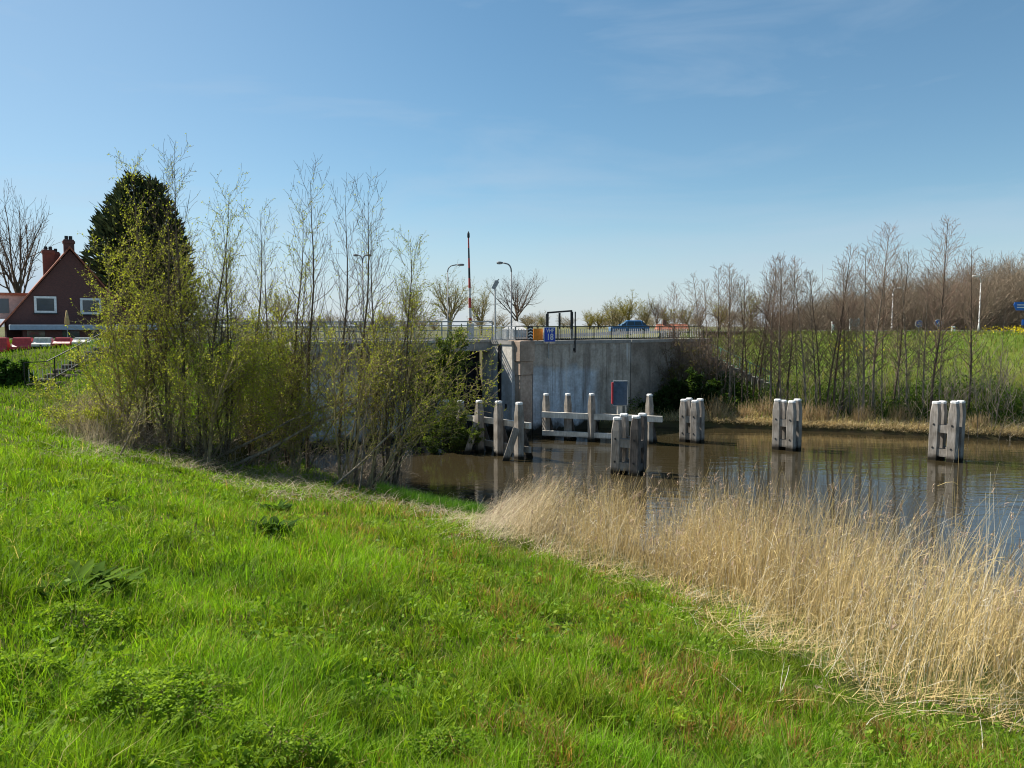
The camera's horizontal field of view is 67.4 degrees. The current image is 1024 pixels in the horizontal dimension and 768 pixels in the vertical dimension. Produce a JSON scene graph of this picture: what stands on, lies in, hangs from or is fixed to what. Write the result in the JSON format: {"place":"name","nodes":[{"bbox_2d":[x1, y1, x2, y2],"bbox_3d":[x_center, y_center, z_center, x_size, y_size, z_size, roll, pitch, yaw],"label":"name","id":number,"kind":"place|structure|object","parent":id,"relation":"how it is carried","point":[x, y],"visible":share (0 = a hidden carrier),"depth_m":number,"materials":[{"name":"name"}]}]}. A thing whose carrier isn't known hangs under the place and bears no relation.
{"place":"outdoors","nodes":[
{"label":"outdoors","id":0,"kind":"place"},
{"bbox_2d":[0,327,1023,767],"bbox_3d":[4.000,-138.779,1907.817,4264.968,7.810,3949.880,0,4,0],"label":"ground","id":1,"kind":"structure","parent":0,"point":[1018,345],"depth_m":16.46,"materials":[{"name":"green plant"}]},
{"bbox_2d":[0,357,35,388],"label":"dark bush","id":2,"kind":"object","parent":1,"relation":"on","point":[11,372],"visible":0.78,"depth_m":35.91,"materials":[{"name":"green plant"}]},
{"bbox_2d":[0,180,59,292],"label":"bare tree","id":3,"kind":"object","parent":1,"relation":"on","point":[17,287],"visible":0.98,"depth_m":79.01,"materials":[{"name":"brown plant"}]},
{"bbox_2d":[0,647,95,709],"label":"cow parsley","id":4,"kind":"object","parent":1,"relation":"on","point":[55,664],"visible":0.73,"depth_m":5.11,"materials":[{"name":"green plant"}]},
{"bbox_2d":[26,576,109,602],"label":"dock plant","id":5,"kind":"object","parent":1,"relation":"on","point":[58,586],"visible":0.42,"depth_m":7.25,"materials":[{"name":"green plant"}]},
{"bbox_2d":[0,236,137,337],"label":"brick house","id":6,"kind":"structure","parent":1,"relation":"on","point":[46,299],"depth_m":59.34,"materials":[{"name":"brown brick"}]},
{"bbox_2d":[34,296,57,313],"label":"window","id":7,"kind":"structure","parent":6,"relation":"in","point":[42,304],"depth_m":58.67,"materials":[{"name":"white paint"}]},
{"bbox_2d":[14,599,132,648],"bbox_3d":[-3.779,2.056,6.704,0.875,0.359,0.924,0,4,0],"label":"cow parsley","id":8,"kind":"object","parent":1,"relation":"on","point":[90,608],"visible":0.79,"depth_m":6.60,"materials":[{"name":"green plant"}]},
{"bbox_2d":[26,347,120,391],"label":"stone steps","id":9,"kind":"structure","parent":1,"relation":"on","point":[65,374],"depth_m":36.72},
{"bbox_2d":[23,323,121,384],"bbox_3d":[-21.010,-1.538,37.416,0.881,2.867,5.001,2,5,28],"label":"stair railing","id":10,"kind":"object","parent":9,"relation":"on","point":[61,362],"visible":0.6,"depth_m":36.17,"materials":[{"name":"black metal"}]},
{"bbox_2d":[9,325,175,338],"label":"flat extension","id":11,"kind":"object","parent":1,"relation":"on","point":[52,331],"visible":0.45,"depth_m":56.26,"materials":[{"name":"red brick"}]},
{"bbox_2d":[42,373,149,456],"bbox_3d":[-15.294,1.007,28.577,4.556,2.600,11.045,-2,5,-24],"label":"reed patch","id":12,"kind":"object","parent":1,"relation":"on","point":[97,428],"visible":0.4,"depth_m":27.42,"materials":[{"name":"plant"}]},
{"bbox_2d":[42,558,150,597],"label":"dock plant","id":13,"kind":"object","parent":1,"relation":"on","point":[87,566],"visible":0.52,"depth_m":8.03,"materials":[{"name":"green plant"}]},
{"bbox_2d":[24,226,221,440],"bbox_3d":[-14.736,-1.563,27.949,8.084,8.164,4.408,0,4,0],"label":"willow shrub","id":14,"kind":"object","parent":1,"relation":"on","point":[112,360],"visible":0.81,"depth_m":27.65,"materials":[{"name":"green plant"}]},
{"bbox_2d":[112,376,161,454],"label":"leaning stem","id":15,"kind":"object","parent":1,"relation":"on","point":[132,428],"visible":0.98,"depth_m":24.34,"materials":[{"name":"green plant"}]},
{"bbox_2d":[77,168,200,331],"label":"conifer tree","id":16,"kind":"object","parent":1,"relation":"on","point":[106,227],"visible":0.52,"depth_m":65.79,"materials":[{"name":"green plant"}]},
{"bbox_2d":[90,149,193,443],"bbox_3d":[-14.108,-3.333,29.384,4.001,11.335,3.512,3,5,34],"label":"budding tree","id":17,"kind":"object","parent":1,"relation":"on","point":[137,238],"visible":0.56,"depth_m":28.97,"materials":[{"name":"green plant"}]},
{"bbox_2d":[0,337,295,463],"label":"bank grass","id":18,"kind":"structure","parent":1,"relation":"on","point":[62,356],"depth_m":35.84,"materials":[{"name":"green plant"}]},
{"bbox_2d":[48,663,271,752],"bbox_3d":[-2.251,2.038,5.053,1.198,0.501,1.204,1,4,14],"label":"cow parsley","id":19,"kind":"object","parent":1,"relation":"on","point":[173,676],"visible":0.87,"depth_m":4.84,"materials":[{"name":"green plant"}]},
{"bbox_2d":[109,155,212,447],"bbox_3d":[-12.644,-2.895,28.085,3.819,10.916,2.972,0,4,-3],"label":"budding tree","id":20,"kind":"object","parent":1,"relation":"on","point":[156,335],"visible":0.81,"depth_m":27.81,"materials":[{"name":"green plant"}]},
{"bbox_2d":[127,133,228,451],"bbox_3d":[-11.781,-3.151,27.711,3.674,11.534,3.114,0,4,2],"label":"bare tree","id":21,"kind":"object","parent":1,"relation":"on","point":[182,331],"visible":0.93,"depth_m":27.41,"materials":[{"name":"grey plant"}]},
{"bbox_2d":[95,216,293,449],"bbox_3d":[-11.134,-2.057,28.601,8.070,9.122,4.601,2,5,21],"label":"willow shrub","id":22,"kind":"object","parent":1,"relation":"on","point":[169,366],"visible":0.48,"depth_m":28.14,"materials":[{"name":"green plant"}]},
{"bbox_2d":[167,167,258,457],"bbox_3d":[-10.813,-2.632,27.722,3.314,10.809,3.755,-2,5,-30],"label":"budding tree","id":23,"kind":"object","parent":1,"relation":"on","point":[216,320],"visible":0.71,"depth_m":27.80,"materials":[{"name":"green plant"}]},
{"bbox_2d":[150,292,278,463],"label":"willow shrub","id":24,"kind":"object","parent":1,"relation":"on","point":[210,399],"visible":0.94,"depth_m":26.96,"materials":[{"name":"green plant"}]},
{"bbox_2d":[172,197,268,454],"bbox_3d":[-10.257,-2.087,27.997,3.376,9.388,3.032,-1,3,-39],"label":"budding tree","id":25,"kind":"object","parent":1,"relation":"on","point":[230,332],"visible":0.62,"depth_m":28.05,"materials":[{"name":"green plant"}]},
{"bbox_2d":[40,372,424,487],"bbox_3d":[-10.932,1.764,29.852,15.427,5.115,7.796,0,4,0],"label":"brushwood","id":26,"kind":"object","parent":1,"relation":"on","point":[157,437],"visible":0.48,"depth_m":28.17,"materials":[{"name":"brown plant"}]},
{"bbox_2d":[30,424,481,516],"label":"straw litter","id":27,"kind":"object","parent":1,"relation":"on","point":[248,477],"visible":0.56,"depth_m":24.84,"materials":[{"name":"plant"}]},
{"bbox_2d":[214,195,303,461],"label":"budding tree","id":28,"kind":"object","parent":1,"relation":"on","point":[260,220],"visible":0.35,"depth_m":30.05,"materials":[{"name":"green plant"}]},
{"bbox_2d":[229,218,303,464],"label":"bare tree","id":29,"kind":"object","parent":1,"relation":"on","point":[267,323],"visible":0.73,"depth_m":29.23,"materials":[{"name":"grey plant"}]},
{"bbox_2d":[244,515,299,541],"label":"dock plant","id":30,"kind":"object","parent":1,"relation":"on","point":[276,521],"visible":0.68,"depth_m":12.71,"materials":[{"name":"green plant"}]},
{"bbox_2d":[212,710,358,767],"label":"cow parsley","id":31,"kind":"object","parent":1,"relation":"on","point":[312,745],"visible":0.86,"depth_m":4.60,"materials":[{"name":"green plant"}]},
{"bbox_2d":[253,186,335,466],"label":"budding tree","id":32,"kind":"object","parent":1,"relation":"on","point":[297,306],"visible":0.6,"depth_m":30.34,"materials":[{"name":"green plant"}]},
{"bbox_2d":[201,294,396,466],"bbox_3d":[-8.166,-0.039,29.167,6.807,6.750,5.017,3,6,39],"label":"willow shrub","id":33,"kind":"object","parent":1,"relation":"on","point":[258,421],"visible":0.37,"depth_m":29.26,"materials":[{"name":"green plant"}]},
{"bbox_2d":[271,154,352,467],"bbox_3d":[-8.132,-2.592,30.020,3.748,12.596,3.687,0,7,-6],"label":"bare tree","id":34,"kind":"object","parent":1,"relation":"on","point":[310,335],"visible":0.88,"depth_m":29.98,"materials":[{"name":"grey plant"}]},
{"bbox_2d":[241,312,416,473],"bbox_3d":[-6.626,0.456,28.577,6.714,6.314,5.631,0,4,0],"label":"willow shrub","id":35,"kind":"object","parent":1,"relation":"on","point":[290,450],"visible":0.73,"depth_m":28.91,"materials":[{"name":"green plant"}]},
{"bbox_2d":[226,342,431,453],"bbox_3d":[-6.315,0.545,28.928,8.092,4.267,3.528,-3,5,-34],"label":"leaning stem","id":36,"kind":"object","parent":1,"relation":"on","point":[262,435],"visible":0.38,"depth_m":28.32,"materials":[{"name":"brown plant"}]},
{"bbox_2d":[295,173,377,468],"bbox_3d":[-6.775,-2.240,30.099,3.614,12.146,3.555,-2,3,-24],"label":"bare tree","id":37,"kind":"object","parent":1,"relation":"on","point":[344,332],"visible":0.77,"depth_m":30.25,"materials":[{"name":"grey plant"}]},
{"bbox_2d":[231,312,475,465],"bbox_3d":[-5.727,0.112,28.277,9.070,5.866,3.688,0,4,0],"label":"leaning stem","id":38,"kind":"object","parent":1,"relation":"on","point":[271,447],"visible":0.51,"depth_m":28.28,"materials":[{"name":"brown plant"}]},
{"bbox_2d":[310,166,399,480],"bbox_3d":[-5.801,-2.107,28.966,3.596,12.084,3.537,0,5,-17],"label":"bare tree","id":39,"kind":"object","parent":1,"relation":"on","point":[362,352],"visible":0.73,"depth_m":29.04,"materials":[{"name":"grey plant"}]},
{"bbox_2d":[296,352,441,448],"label":"abutment wall","id":40,"kind":"structure","parent":1,"relation":"on","point":[352,421],"depth_m":38.77,"materials":[{"name":"concrete"}]},
{"bbox_2d":[445,351,480,429],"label":"lock gate","id":41,"kind":"structure","parent":40,"relation":"attached to","point":[473,373],"depth_m":44.28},
{"bbox_2d":[349,361,391,488],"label":"leaning stem","id":42,"kind":"object","parent":1,"relation":"on","point":[364,436],"visible":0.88,"depth_m":27.19,"materials":[{"name":"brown plant"}]},
{"bbox_2d":[330,198,411,483],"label":"bare tree","id":43,"kind":"object","parent":1,"relation":"on","point":[372,297],"visible":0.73,"depth_m":28.63,"materials":[{"name":"brown plant"}]},
{"bbox_2d":[303,295,440,486],"bbox_3d":[-5.303,0.349,27.736,5.230,6.968,5.224,0,4,0],"label":"willow shrub","id":44,"kind":"object","parent":1,"relation":"on","point":[358,418],"visible":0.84,"depth_m":27.43,"materials":[{"name":"green plant"}]},
{"bbox_2d":[345,234,438,483],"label":"budding tree","id":45,"kind":"object","parent":1,"relation":"on","point":[397,378],"visible":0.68,"depth_m":27.84,"materials":[{"name":"green plant"}]},
{"bbox_2d":[0,310,784,329],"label":"tree line","id":46,"kind":"object","parent":1,"relation":"on","point":[528,321],"visible":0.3,"depth_m":193.18,"materials":[{"name":"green plant"}]},
{"bbox_2d":[333,371,461,486],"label":"leaning stem","id":47,"kind":"object","parent":1,"relation":"on","point":[363,460],"visible":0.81,"depth_m":27.12,"materials":[{"name":"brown plant"}]},
{"bbox_2d":[354,229,447,488],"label":"budding tree","id":48,"kind":"object","parent":1,"relation":"on","point":[404,412],"visible":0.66,"depth_m":28.24,"materials":[{"name":"green plant"}]},
{"bbox_2d":[352,278,507,491],"bbox_3d":[-3.058,0.083,27.923,5.830,7.797,4.606,0,4,0],"label":"willow shrub","id":49,"kind":"object","parent":1,"relation":"on","point":[428,423],"visible":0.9,"depth_m":27.75,"materials":[{"name":"green plant"}]},
{"bbox_2d":[373,480,490,519],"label":"waterside grass","id":50,"kind":"structure","parent":1,"relation":"on","point":[409,495],"depth_m":24.40,"materials":[{"name":"green plant"}]},
{"bbox_2d":[399,323,480,442],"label":"leafy shrub","id":51,"kind":"object","parent":1,"relation":"on","point":[445,347],"visible":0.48,"depth_m":39.00,"materials":[{"name":"green plant"}]},
{"bbox_2d":[379,723,503,767],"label":"cow parsley","id":52,"kind":"object","parent":1,"relation":"on","point":[441,733],"visible":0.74,"depth_m":5.20,"materials":[{"name":"green plant"}]},
{"bbox_2d":[421,397,485,452],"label":"leafy shrub","id":53,"kind":"object","parent":1,"relation":"on","point":[461,442],"visible":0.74,"depth_m":36.68,"materials":[{"name":"green plant"}]},
{"bbox_2d":[427,262,484,333],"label":"willow tree","id":54,"kind":"object","parent":1,"relation":"on","point":[455,306],"visible":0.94,"depth_m":77.52,"materials":[{"name":"brown plant"}]},
{"bbox_2d":[467,280,492,334],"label":"willow tree","id":55,"kind":"object","parent":1,"relation":"on","point":[484,305],"visible":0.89,"depth_m":83.27,"materials":[{"name":"brown plant"}]},
{"bbox_2d":[482,340,514,434],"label":"passage wall","id":56,"kind":"structure","parent":1,"relation":"on","point":[503,356],"depth_m":43.04,"materials":[{"name":"concrete"}]},
{"bbox_2d":[276,339,490,354],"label":"road bridge","id":57,"kind":"structure","parent":56,"relation":"on","point":[483,344],"depth_m":40.42,"materials":[{"name":"concrete"}]},
{"bbox_2d":[178,321,492,344],"bbox_3d":[-7.909,-2.642,39.000,17.019,1.195,0.098,-3,5,-37],"label":"bridge railing","id":58,"kind":"object","parent":57,"relation":"on","point":[441,325],"visible":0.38,"depth_m":39.98,"materials":[{"name":"metal"}]},
{"bbox_2d":[482,270,546,321],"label":"bare tree","id":59,"kind":"object","parent":1,"relation":"on","point":[516,307],"visible":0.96,"depth_m":85.27,"materials":[{"name":"brown plant"}]},
{"bbox_2d":[509,340,534,434],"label":"stone pier","id":60,"kind":"structure","parent":1,"relation":"on","point":[524,354],"depth_m":42.20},
{"bbox_2d":[638,384,681,414],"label":"bramble bush","id":61,"kind":"object","parent":1,"relation":"on","point":[663,398],"visible":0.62,"depth_m":46.93,"materials":[{"name":"green plant"}]},
{"bbox_2d":[629,338,711,409],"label":"wing wall","id":62,"kind":"structure","parent":1,"relation":"on","point":[644,381],"depth_m":48.16,"materials":[{"name":"grey concrete"}]},
{"bbox_2d":[650,333,703,389],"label":"bare shrub","id":63,"kind":"object","parent":1,"relation":"on","point":[674,343],"visible":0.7,"depth_m":48.63,"materials":[{"name":"brown plant"}]},
{"bbox_2d":[672,273,717,388],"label":"alder tree","id":64,"kind":"object","parent":1,"relation":"on","point":[697,317],"visible":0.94,"depth_m":48.39,"materials":[{"name":"brown plant"}]},
{"bbox_2d":[668,367,722,410],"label":"bramble bush","id":65,"kind":"object","parent":1,"relation":"on","point":[713,387],"visible":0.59,"depth_m":46.75,"materials":[{"name":"green plant"}]},
{"bbox_2d":[670,325,727,389],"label":"bare shrub","id":66,"kind":"object","parent":1,"relation":"on","point":[697,365],"visible":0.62,"depth_m":48.63,"materials":[{"name":"brown plant"}]},
{"bbox_2d":[693,264,743,406],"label":"alder tree","id":67,"kind":"object","parent":1,"relation":"on","point":[717,359],"visible":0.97,"depth_m":47.82,"materials":[{"name":"brown plant"}]},
{"bbox_2d":[427,450,1023,757],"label":"reed bed","id":68,"kind":"object","parent":1,"relation":"on","point":[747,572],"visible":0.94,"depth_m":13.07,"materials":[{"name":"beige plant"}]},
{"bbox_2d":[697,262,760,404],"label":"alder tree","id":69,"kind":"object","parent":1,"relation":"on","point":[730,353],"visible":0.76,"depth_m":48.31,"materials":[{"name":"brown plant"}]},
{"bbox_2d":[708,271,751,396],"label":"alder tree","id":70,"kind":"object","parent":1,"relation":"on","point":[728,325],"visible":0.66,"depth_m":48.66,"materials":[{"name":"brown plant"}]},
{"bbox_2d":[724,275,765,402],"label":"alder tree","id":71,"kind":"object","parent":1,"relation":"on","point":[741,366],"visible":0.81,"depth_m":48.33,"materials":[{"name":"brown plant"}]},
{"bbox_2d":[720,283,786,401],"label":"alder tree","id":72,"kind":"object","parent":1,"relation":"on","point":[755,364],"visible":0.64,"depth_m":48.22,"materials":[{"name":"brown plant"}]},
{"bbox_2d":[733,253,811,409],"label":"alder tree","id":73,"kind":"object","parent":1,"relation":"on","point":[771,352],"visible":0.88,"depth_m":47.12,"materials":[{"name":"brown plant"}]},
{"bbox_2d":[739,262,806,398],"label":"alder tree","id":74,"kind":"object","parent":1,"relation":"on","point":[779,354],"visible":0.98,"depth_m":46.46,"materials":[{"name":"brown plant"}]},
{"bbox_2d":[757,253,808,398],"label":"alder tree","id":75,"kind":"object","parent":1,"relation":"on","point":[780,320],"visible":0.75,"depth_m":47.14,"materials":[{"name":"brown plant"}]},
{"bbox_2d":[766,256,822,399],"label":"alder tree","id":76,"kind":"object","parent":1,"relation":"on","point":[797,265],"visible":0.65,"depth_m":47.60,"materials":[{"name":"brown plant"}]},
{"bbox_2d":[768,262,827,407],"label":"alder tree","id":77,"kind":"object","parent":1,"relation":"on","point":[802,355],"visible":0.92,"depth_m":46.09,"materials":[{"name":"brown plant"}]},
{"bbox_2d":[786,269,835,410],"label":"alder tree","id":78,"kind":"object","parent":1,"relation":"on","point":[812,333],"visible":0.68,"depth_m":46.72,"materials":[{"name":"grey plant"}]},
{"bbox_2d":[600,328,1023,436],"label":"bank grass","id":79,"kind":"structure","parent":1,"relation":"on","point":[890,388],"depth_m":50.05,"materials":[{"name":"green plant"}]},
{"bbox_2d":[627,362,1023,425],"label":"bramble cover","id":80,"kind":"object","parent":1,"relation":"on","point":[918,408],"visible":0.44,"depth_m":46.83,"materials":[{"name":"green plant"}]},
{"bbox_2d":[627,407,1023,436],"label":"straw fringe","id":81,"kind":"object","parent":1,"relation":"on","point":[892,425],"visible":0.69,"depth_m":43.69,"materials":[{"name":"plant"}]},
{"bbox_2d":[782,266,877,411],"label":"alder tree","id":82,"kind":"object","parent":1,"relation":"on","point":[837,343],"visible":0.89,"depth_m":45.48,"materials":[{"name":"brown plant"}]},
{"bbox_2d":[797,244,878,412],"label":"alder tree","id":83,"kind":"object","parent":1,"relation":"on","point":[836,369],"visible":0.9,"depth_m":45.33,"materials":[{"name":"brown plant"}]},
{"bbox_2d":[667,325,1023,440],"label":"scrub stems","id":84,"kind":"object","parent":1,"relation":"on","point":[952,395],"visible":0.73,"depth_m":44.89,"materials":[{"name":"brown plant"}]},
{"bbox_2d":[820,259,880,413],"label":"alder tree","id":85,"kind":"object","parent":1,"relation":"on","point":[843,352],"visible":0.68,"depth_m":45.77,"materials":[{"name":"brown plant"}]},
{"bbox_2d":[830,245,912,410],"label":"alder tree","id":86,"kind":"object","parent":1,"relation":"on","point":[864,359],"visible":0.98,"depth_m":44.59,"materials":[{"name":"brown plant"}]},
{"bbox_2d":[836,222,934,411],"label":"alder tree","id":87,"kind":"object","parent":1,"relation":"on","point":[878,322],"visible":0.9,"depth_m":45.63,"materials":[{"name":"brown plant"}]},
{"bbox_2d":[769,249,1023,330],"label":"wood","id":88,"kind":"object","parent":1,"relation":"on","point":[1010,285],"visible":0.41,"depth_m":94.63,"materials":[{"name":"brown"}]},
{"bbox_2d":[863,254,935,408],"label":"alder tree","id":89,"kind":"object","parent":1,"relation":"on","point":[905,354],"visible":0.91,"depth_m":45.15,"materials":[{"name":"brown plant"}]},
{"bbox_2d":[873,250,938,405],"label":"alder tree","id":90,"kind":"object","parent":1,"relation":"on","point":[900,343],"visible":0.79,"depth_m":45.70,"materials":[{"name":"brown plant"}]},
{"bbox_2d":[892,267,962,413],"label":"alder tree","id":91,"kind":"object","parent":1,"relation":"on","point":[925,346],"visible":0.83,"depth_m":44.61,"materials":[{"name":"brown plant"}]},
{"bbox_2d":[905,215,991,419],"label":"alder tree","id":92,"kind":"object","parent":1,"relation":"on","point":[937,345],"visible":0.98,"depth_m":43.22,"materials":[{"name":"brown plant"}]},
{"bbox_2d":[944,245,1007,409],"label":"alder tree","id":93,"kind":"object","parent":1,"relation":"on","point":[971,351],"visible":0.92,"depth_m":44.35,"materials":[{"name":"brown plant"}]},
{"bbox_2d":[0,0,1023,326],"label":"sky","id":94,"kind":"structure","parent":0,"point":[603,149],"materials":[{"name":"blue"}]},
{"bbox_2d":[9,330,1022,341],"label":"road","id":95,"kind":"structure","parent":0,"point":[594,334],"depth_m":58.13,"materials":[{"name":"grey asphalt"}]},
{"bbox_2d":[302,427,1023,639],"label":"water","id":96,"kind":"structure","parent":0,"point":[883,460],"depth_m":30.18,"materials":[{"name":"brown liquid"}]},
{"bbox_2d":[442,399,532,460],"bbox_3d":[-1.405,2.721,36.651,2.216,4.091,5.794,-4,6,-43],"label":"guide fence","id":97,"kind":"object","parent":96,"relation":"in","point":[517,442],"visible":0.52,"depth_m":35.68,"materials":[{"name":"white paint"}]},
{"bbox_2d":[532,339,630,433],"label":"concrete wall","id":98,"kind":"structure","parent":96,"relation":"in","point":[597,368],"depth_m":44.59,"materials":[{"name":"concrete"}]},
{"bbox_2d":[516,326,703,339],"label":"quay railing","id":99,"kind":"object","parent":98,"relation":"on","point":[611,338],"visible":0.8,"depth_m":46.90,"materials":[{"name":"grey metal"}]},
{"bbox_2d":[542,393,662,443],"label":"guide fence","id":100,"kind":"object","parent":96,"relation":"in","point":[592,434],"visible":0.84,"depth_m":40.14,"materials":[{"name":"white paint"}]},
{"bbox_2d":[611,381,628,413],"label":"panel sign","id":101,"kind":"object","parent":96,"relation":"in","point":[619,394],"visible":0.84,"depth_m":40.02,"materials":[{"name":"metal"}]},
{"bbox_2d":[610,413,647,475],"bbox_3d":[4.792,3.183,31.535,1.211,3.961,1.186,2,5,28],"label":"mooring dolphin","id":102,"kind":"object","parent":96,"relation":"in","point":[623,442],"visible":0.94,"depth_m":31.14,"materials":[{"name":"white paint"}]},
{"bbox_2d":[679,398,704,443],"bbox_3d":[9.390,2.635,40.087,1.007,3.763,1.011,3,5,38],"label":"mooring dolphin","id":103,"kind":"object","parent":96,"relation":"in","point":[691,420],"visible":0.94,"depth_m":39.80,"materials":[{"name":"white paint"}]},
{"bbox_2d":[772,399,801,451],"bbox_3d":[13.467,2.711,37.633,1.088,3.985,1.104,4,6,42],"label":"mooring dolphin","id":104,"kind":"object","parent":96,"relation":"in","point":[786,426],"visible":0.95,"depth_m":37.37,"materials":[{"name":"white paint"}]},
{"bbox_2d":[928,400,965,462],"bbox_3d":[19.561,2.814,34.618,1.142,4.230,1.171,-4,6,-42],"label":"mooring dolphin","id":105,"kind":"object","parent":96,"relation":"in","point":[940,427],"visible":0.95,"depth_m":34.34,"materials":[{"name":"white paint"}]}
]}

